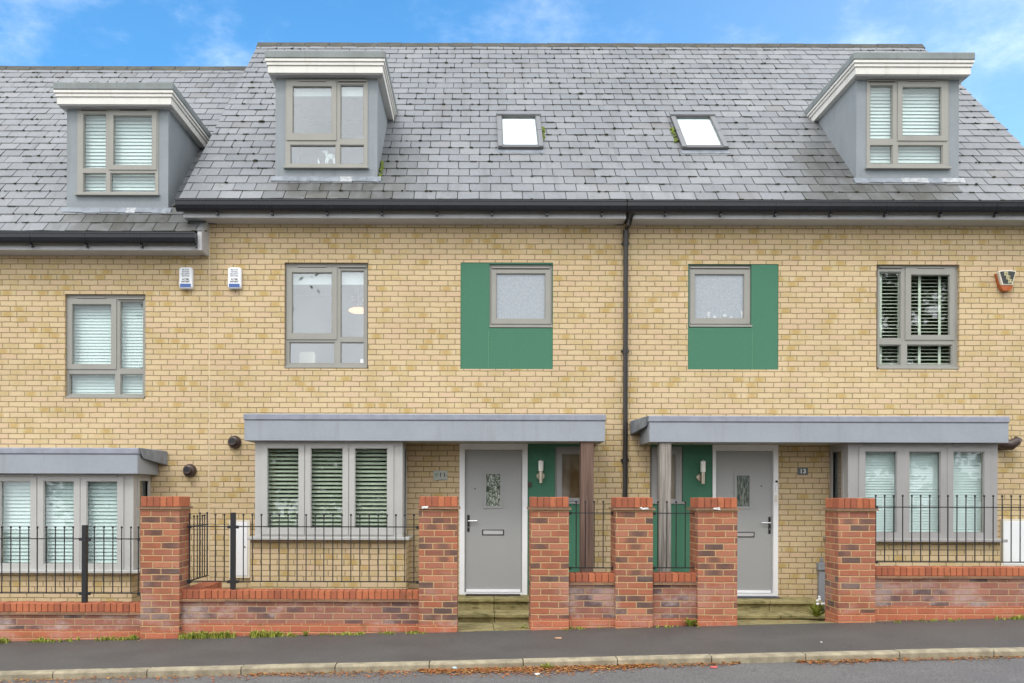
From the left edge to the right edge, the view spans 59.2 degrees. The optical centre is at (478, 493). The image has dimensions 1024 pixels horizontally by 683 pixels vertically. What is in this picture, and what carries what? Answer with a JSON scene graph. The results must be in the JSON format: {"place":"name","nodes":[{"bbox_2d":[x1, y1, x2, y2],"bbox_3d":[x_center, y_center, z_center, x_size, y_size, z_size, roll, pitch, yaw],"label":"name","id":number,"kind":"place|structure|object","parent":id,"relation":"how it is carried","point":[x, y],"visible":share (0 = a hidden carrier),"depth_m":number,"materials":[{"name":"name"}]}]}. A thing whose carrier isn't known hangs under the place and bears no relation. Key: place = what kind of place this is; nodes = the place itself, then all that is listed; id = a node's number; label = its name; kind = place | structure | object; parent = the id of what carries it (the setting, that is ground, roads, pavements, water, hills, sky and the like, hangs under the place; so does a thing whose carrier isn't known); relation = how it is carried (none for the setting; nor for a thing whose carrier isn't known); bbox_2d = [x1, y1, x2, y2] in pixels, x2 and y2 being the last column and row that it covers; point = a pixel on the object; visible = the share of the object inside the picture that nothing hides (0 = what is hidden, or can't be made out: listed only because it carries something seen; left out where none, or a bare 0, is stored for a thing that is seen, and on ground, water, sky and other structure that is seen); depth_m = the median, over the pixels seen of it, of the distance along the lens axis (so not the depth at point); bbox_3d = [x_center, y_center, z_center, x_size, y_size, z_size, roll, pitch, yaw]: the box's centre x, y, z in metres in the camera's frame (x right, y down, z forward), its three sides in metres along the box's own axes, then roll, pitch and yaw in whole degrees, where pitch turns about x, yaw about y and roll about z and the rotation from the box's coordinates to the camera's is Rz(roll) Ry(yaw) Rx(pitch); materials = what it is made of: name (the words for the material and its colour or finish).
{"place":"outdoors","nodes":[
{"label":"outdoors","id":0,"kind":"place"},
{"bbox_2d":[0,618,1023,670],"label":"pavement","id":1,"kind":"structure","parent":0,"point":[512,644],"depth_m":9.60,"materials":[{"name":"grey asphalt"}]},
{"bbox_2d":[0,615,1023,642],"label":"grass","id":2,"kind":"structure","parent":1,"relation":"on","point":[227,634],"depth_m":10.41,"materials":[{"name":"green plant"}]},
{"bbox_2d":[36,620,988,667],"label":"fallen leaves","id":3,"kind":"object","parent":1,"relation":"on","point":[473,631],"visible":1,"depth_m":10.35,"materials":[{"name":"brown plant"}]},
{"bbox_2d":[682,617,697,625],"bbox_3d":[2.471,1.491,10.473,0.227,0.115,0.119,0,0,17],"label":"weed","id":4,"kind":"object","parent":1,"relation":"on","point":[690,622],"visible":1,"depth_m":10.45,"materials":[{"name":"green plant"}]},
{"bbox_2d":[0,657,1023,682],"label":"road","id":5,"kind":"structure","parent":0,"point":[992,670],"depth_m":8.35,"materials":[{"name":"grey asphalt"}]},
{"bbox_2d":[0,655,1023,682],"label":"fallen leaves","id":6,"kind":"object","parent":5,"relation":"on","point":[509,669],"visible":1,"depth_m":8.67,"materials":[{"name":"brown plant"}]},
{"bbox_2d":[539,662,553,669],"bbox_3d":[0.652,1.674,8.686,0.172,0.088,0.099,0,0,0],"label":"weed","id":7,"kind":"object","parent":5,"relation":"on","point":[546,665],"visible":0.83,"depth_m":8.68,"materials":[{"name":"green plant"}]},
{"bbox_2d":[0,0,1023,146],"label":"sky","id":8,"kind":"structure","parent":0,"point":[200,33],"materials":[{"name":"blue"}]},
{"bbox_2d":[457,620,836,631],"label":"path","id":9,"kind":"structure","parent":0,"point":[483,626],"depth_m":11.02,"materials":[{"name":"beige stone"}]},
{"bbox_2d":[800,596,824,616],"bbox_3d":[4.121,1.377,10.992,0.421,0.272,0.224,0,0,0],"label":"flowering weed","id":10,"kind":"object","parent":9,"relation":"on","point":[816,610],"visible":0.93,"depth_m":10.96,"materials":[{"name":"green plant"}]},
{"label":"ground","id":11,"kind":"structure","parent":0,"visible":0},
{"bbox_2d":[0,601,139,640],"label":"garden wall","id":12,"kind":"structure","parent":11,"relation":"on","point":[35,620],"depth_m":10.52,"materials":[{"name":"red brick"}]},
{"bbox_2d":[0,525,139,602],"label":"railing","id":13,"kind":"object","parent":12,"relation":"on","point":[84,593],"visible":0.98,"depth_m":10.62,"materials":[{"name":"black metal"}]},
{"bbox_2d":[0,66,246,601],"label":"terraced house","id":14,"kind":"structure","parent":11,"relation":"on","point":[104,369],"depth_m":12.72,"materials":[{"name":"brick"}]},
{"bbox_2d":[0,474,150,601],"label":"bay window","id":15,"kind":"structure","parent":14,"relation":"in","point":[32,500],"depth_m":12.11,"materials":[{"name":"grey glass"}]},
{"bbox_2d":[65,295,144,398],"bbox_3d":[-5.300,-2.087,12.830,1.143,1.476,0.200,0,0,0],"label":"window","id":16,"kind":"structure","parent":14,"relation":"in","point":[113,359],"depth_m":12.90,"materials":[{"name":"grey glass"}]},
{"bbox_2d":[179,267,193,289],"bbox_3d":[-4.118,-3.007,12.682,0.190,0.352,0.072,0,0,0],"label":"alarm box","id":17,"kind":"object","parent":14,"relation":"attached to","point":[186,278],"visible":1,"depth_m":12.65,"materials":[{"name":"white plastic"}]},
{"bbox_2d":[137,496,192,638],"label":"brick pier","id":18,"kind":"structure","parent":11,"relation":"on","point":[164,550],"depth_m":10.44,"materials":[{"name":"brick"}]},
{"bbox_2d":[180,588,418,635],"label":"garden wall","id":19,"kind":"structure","parent":11,"relation":"on","point":[242,612],"depth_m":10.52,"materials":[{"name":"red brick"}]},
{"bbox_2d":[187,512,418,589],"bbox_3d":[-2.063,0.685,10.630,2.736,0.915,0.056,0,0,0],"label":"railing","id":20,"kind":"object","parent":19,"relation":"on","point":[232,526],"visible":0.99,"depth_m":10.62,"materials":[{"name":"black metal"}]},
{"bbox_2d":[175,42,634,594],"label":"terraced house","id":21,"kind":"structure","parent":11,"relation":"on","point":[453,218],"depth_m":12.72,"materials":[{"name":"brick"}]},
{"bbox_2d":[228,267,241,292],"bbox_3d":[-3.433,-3.007,12.682,0.190,0.352,0.072,0,0,0],"label":"alarm box","id":22,"kind":"object","parent":21,"relation":"attached to","point":[235,278],"visible":1,"depth_m":12.65,"materials":[{"name":"white plastic"}]},
{"bbox_2d":[229,520,249,577],"bbox_3d":[-3.368,0.783,12.698,0.289,0.818,0.040,0,0,0],"label":"meter box","id":23,"kind":"object","parent":21,"relation":"attached to","point":[239,552],"visible":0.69,"depth_m":12.68,"materials":[{"name":"beige plastic"}]},
{"bbox_2d":[236,522,247,575],"bbox_3d":[-3.368,0.783,12.694,0.227,0.756,0.032,0,0,0],"label":"door","id":24,"kind":"structure","parent":23,"relation":"in","point":[239,531],"depth_m":12.68,"materials":[{"name":"white plastic"}]},
{"bbox_2d":[299,352,315,362],"bbox_3d":[-2.511,-1.571,13.380,0.280,1.010,0.400,0,0,0],"label":"chair","id":25,"kind":"object","parent":21,"relation":"in","point":[307,357],"visible":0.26,"depth_m":13.18,"materials":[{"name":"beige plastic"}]},
{"bbox_2d":[285,263,367,368],"bbox_3d":[-2.158,-2.520,12.818,1.164,1.490,0.175,0,0,0],"label":"window","id":26,"kind":"structure","parent":21,"relation":"in","point":[336,275],"depth_m":12.78,"materials":[{"name":"grey glass"}]},
{"bbox_2d":[322,150,334,163],"bbox_3d":[-2.135,-4.832,12.950,0.237,0.224,0.063,0,0,0],"label":"figurine","id":27,"kind":"object","parent":21,"relation":"on","point":[329,156],"visible":0.91,"depth_m":12.94,"materials":[{"name":"white ceramic"}]},
{"bbox_2d":[247,441,412,589],"bbox_3d":[-2.007,0.669,12.361,2.170,2.753,0.712,0,0,0],"label":"bay window","id":28,"kind":"structure","parent":21,"relation":"in","point":[396,459],"depth_m":12.11,"materials":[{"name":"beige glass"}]},
{"bbox_2d":[348,285,363,313],"bbox_3d":[-1.853,-3.143,13.900,0.310,0.723,0.310,0,0,0],"label":"pendant light","id":29,"kind":"object","parent":21,"relation":"hanging from","point":[357,310],"visible":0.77,"depth_m":13.81,"materials":[{"name":"white"}]},
{"bbox_2d":[433,470,447,479],"bbox_3d":[-0.538,-0.256,12.709,0.201,0.138,0.017,0,0,0],"label":"house number sign","id":30,"kind":"object","parent":21,"relation":"attached to","point":[439,475],"visible":1,"depth_m":12.71,"materials":[{"name":"white plastic"}]},
{"bbox_2d":[459,444,527,594],"bbox_3d":[0.211,0.364,12.753,0.961,2.141,0.115,0,0,0],"label":"door","id":31,"kind":"structure","parent":21,"relation":"in","point":[493,488],"depth_m":12.76,"materials":[{"name":"grey plastic"}]},
{"bbox_2d":[489,265,552,327],"bbox_3d":[0.603,-2.798,12.778,0.894,0.901,0.115,0,0,0],"label":"window","id":32,"kind":"structure","parent":21,"relation":"in","point":[520,296],"depth_m":12.78,"materials":[{"name":"white glass"}]},
{"bbox_2d":[536,459,544,482],"bbox_3d":[0.877,-0.316,12.666,0.116,0.337,0.117,0,0,0],"label":"wall lamp","id":33,"kind":"object","parent":21,"relation":"attached to","point":[540,475],"visible":1,"depth_m":12.62,"materials":[{"name":"metal"}]},
{"bbox_2d":[555,447,579,503],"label":"window","id":34,"kind":"structure","parent":21,"relation":"in","point":[567,459],"depth_m":12.77,"materials":[{"name":"clear glass"}]},
{"bbox_2d":[416,496,460,632],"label":"brick pier","id":35,"kind":"structure","parent":11,"relation":"on","point":[438,563],"depth_m":10.44,"materials":[{"name":"brick"}]},
{"bbox_2d":[458,595,528,623],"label":"front steps","id":36,"kind":"structure","parent":11,"relation":"on","point":[492,609],"depth_m":12.23,"materials":[{"name":"beige stone"}]},
{"bbox_2d":[466,594,520,595],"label":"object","id":37,"kind":"object","parent":36,"relation":"on","point":[493,595],"visible":1,"depth_m":12.52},
{"bbox_2d":[0,647,1023,680],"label":"kerb","id":38,"kind":"structure","parent":11,"relation":"on","point":[743,658],"depth_m":8.74,"materials":[{"name":"concrete"}]},
{"bbox_2d":[527,497,571,629],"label":"brick pier","id":39,"kind":"structure","parent":11,"relation":"on","point":[548,563],"depth_m":10.44,"materials":[{"name":"brick"}]},
{"bbox_2d":[608,497,655,627],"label":"brick pier","id":40,"kind":"structure","parent":11,"relation":"on","point":[632,542],"depth_m":10.44,"materials":[{"name":"brick"}]},
{"bbox_2d":[687,498,740,625],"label":"brick pier","id":41,"kind":"structure","parent":11,"relation":"on","point":[713,542],"depth_m":10.44,"materials":[{"name":"brick"}]},
{"bbox_2d":[737,597,824,620],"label":"front steps","id":42,"kind":"structure","parent":11,"relation":"on","point":[786,608],"depth_m":12.23,"materials":[{"name":"beige stone"}]},
{"bbox_2d":[737,596,779,597],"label":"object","id":43,"kind":"object","parent":42,"relation":"on","point":[757,597],"visible":0.58,"depth_m":12.52,"materials":[{"name":"silver metal"}]},
{"bbox_2d":[589,43,1023,609],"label":"terraced house","id":44,"kind":"structure","parent":11,"relation":"on","point":[826,241],"depth_m":12.72,"materials":[{"name":"brick"}]},
{"bbox_2d":[650,447,684,503],"bbox_3d":[2.669,-0.259,12.768,0.501,0.815,0.115,0,0,0],"label":"window","id":45,"kind":"structure","parent":44,"relation":"in","point":[676,452],"depth_m":12.74,"materials":[{"name":"clear glass"}]},
{"bbox_2d":[696,459,705,483],"bbox_3d":[3.138,-0.306,12.666,0.116,0.344,0.117,0,0,0],"label":"wall lamp","id":46,"kind":"object","parent":44,"relation":"attached to","point":[700,477],"visible":1,"depth_m":12.62,"materials":[{"name":"metal"}]},
{"bbox_2d":[689,265,751,327],"bbox_3d":[3.429,-2.798,12.778,0.886,0.886,0.115,0,0,0],"label":"window","id":47,"kind":"structure","parent":44,"relation":"in","point":[719,295],"depth_m":12.78,"materials":[{"name":"white glass"}]},
{"bbox_2d":[712,445,777,595],"bbox_3d":[3.769,0.382,12.753,0.926,2.134,0.115,0,0,0],"label":"door","id":48,"kind":"structure","parent":44,"relation":"in","point":[748,474],"depth_m":12.76,"materials":[{"name":"grey plastic"}]},
{"bbox_2d":[797,468,807,474],"bbox_3d":[4.579,-0.312,12.711,0.148,0.102,0.012,0,0,0],"label":"house number sign","id":49,"kind":"object","parent":44,"relation":"attached to","point":[802,471],"visible":1,"depth_m":12.71,"materials":[{"name":"metal"}]},
{"bbox_2d":[823,443,1007,565],"bbox_3d":[5.966,0.689,12.361,2.197,2.753,0.712,0,0,0],"label":"bay window","id":50,"kind":"structure","parent":44,"relation":"in","point":[915,469],"depth_m":12.11,"materials":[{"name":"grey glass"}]},
{"bbox_2d":[876,265,958,369],"bbox_3d":[6.241,-2.498,12.830,1.157,1.476,0.200,0,0,0],"label":"window","id":51,"kind":"structure","parent":44,"relation":"in","point":[905,272],"depth_m":12.78,"materials":[{"name":"grey glass"}]},
{"bbox_2d":[994,270,1015,291],"bbox_3d":[7.412,-2.990,12.666,0.255,0.289,0.104,0,0,0],"label":"alarm box","id":52,"kind":"object","parent":44,"relation":"attached to","point":[1004,279],"visible":1,"depth_m":12.62,"materials":[{"name":"orange plastic"}]},
{"bbox_2d":[1000,519,1023,565],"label":"meter box","id":53,"kind":"object","parent":44,"relation":"attached to","point":[1015,537],"visible":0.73,"depth_m":12.68,"materials":[{"name":"beige plastic"}]},
{"bbox_2d":[1003,521,1023,564],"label":"door","id":54,"kind":"structure","parent":53,"relation":"in","point":[1007,524],"depth_m":12.68,"materials":[{"name":"white plastic"}]},
{"bbox_2d":[822,498,878,622],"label":"brick pier","id":55,"kind":"structure","parent":11,"relation":"on","point":[849,560],"depth_m":10.44,"materials":[{"name":"brick"}]},
{"label":"front garden","id":56,"kind":"structure","parent":0,"visible":0},
{"bbox_2d":[190,582,221,588],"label":"garden wall","id":57,"kind":"structure","parent":56,"relation":"on","point":[204,585],"depth_m":11.21,"materials":[{"name":"red brick"}]},
{"bbox_2d":[188,512,208,580],"bbox_3d":[-3.437,0.638,11.045,0.028,0.813,0.750,0,0,0],"label":"railing","id":58,"kind":"object","parent":57,"relation":"on","point":[204,524],"visible":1,"depth_m":11.10,"materials":[{"name":"black metal"}]},
{"bbox_2d":[569,572,614,627],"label":"garden wall","id":59,"kind":"structure","parent":56,"relation":"on","point":[591,599],"depth_m":10.52,"materials":[{"name":"red brick"}]},
{"bbox_2d":[569,501,613,569],"bbox_3d":[1.333,0.491,10.630,0.551,0.818,0.040,0,0,0],"label":"railing","id":60,"kind":"object","parent":59,"relation":"on","point":[594,513],"visible":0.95,"depth_m":10.62,"materials":[{"name":"black metal"}]},
{"bbox_2d":[653,572,696,626],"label":"garden wall","id":61,"kind":"structure","parent":56,"relation":"on","point":[674,598],"depth_m":10.52,"materials":[{"name":"red brick"}]},
{"bbox_2d":[653,501,693,569],"bbox_3d":[2.314,0.492,10.630,0.528,0.814,0.040,0,0,0],"label":"railing","id":62,"kind":"object","parent":61,"relation":"on","point":[666,513],"visible":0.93,"depth_m":10.63,"materials":[{"name":"black metal"}]},
{"bbox_2d":[875,566,1023,620],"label":"garden wall","id":63,"kind":"structure","parent":56,"relation":"on","point":[906,593],"depth_m":10.52,"materials":[{"name":"red brick"}]},
{"bbox_2d":[875,495,1023,563],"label":"railing","id":64,"kind":"object","parent":63,"relation":"on","point":[948,507],"visible":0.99,"depth_m":10.63,"materials":[{"name":"black metal"}]}
]}

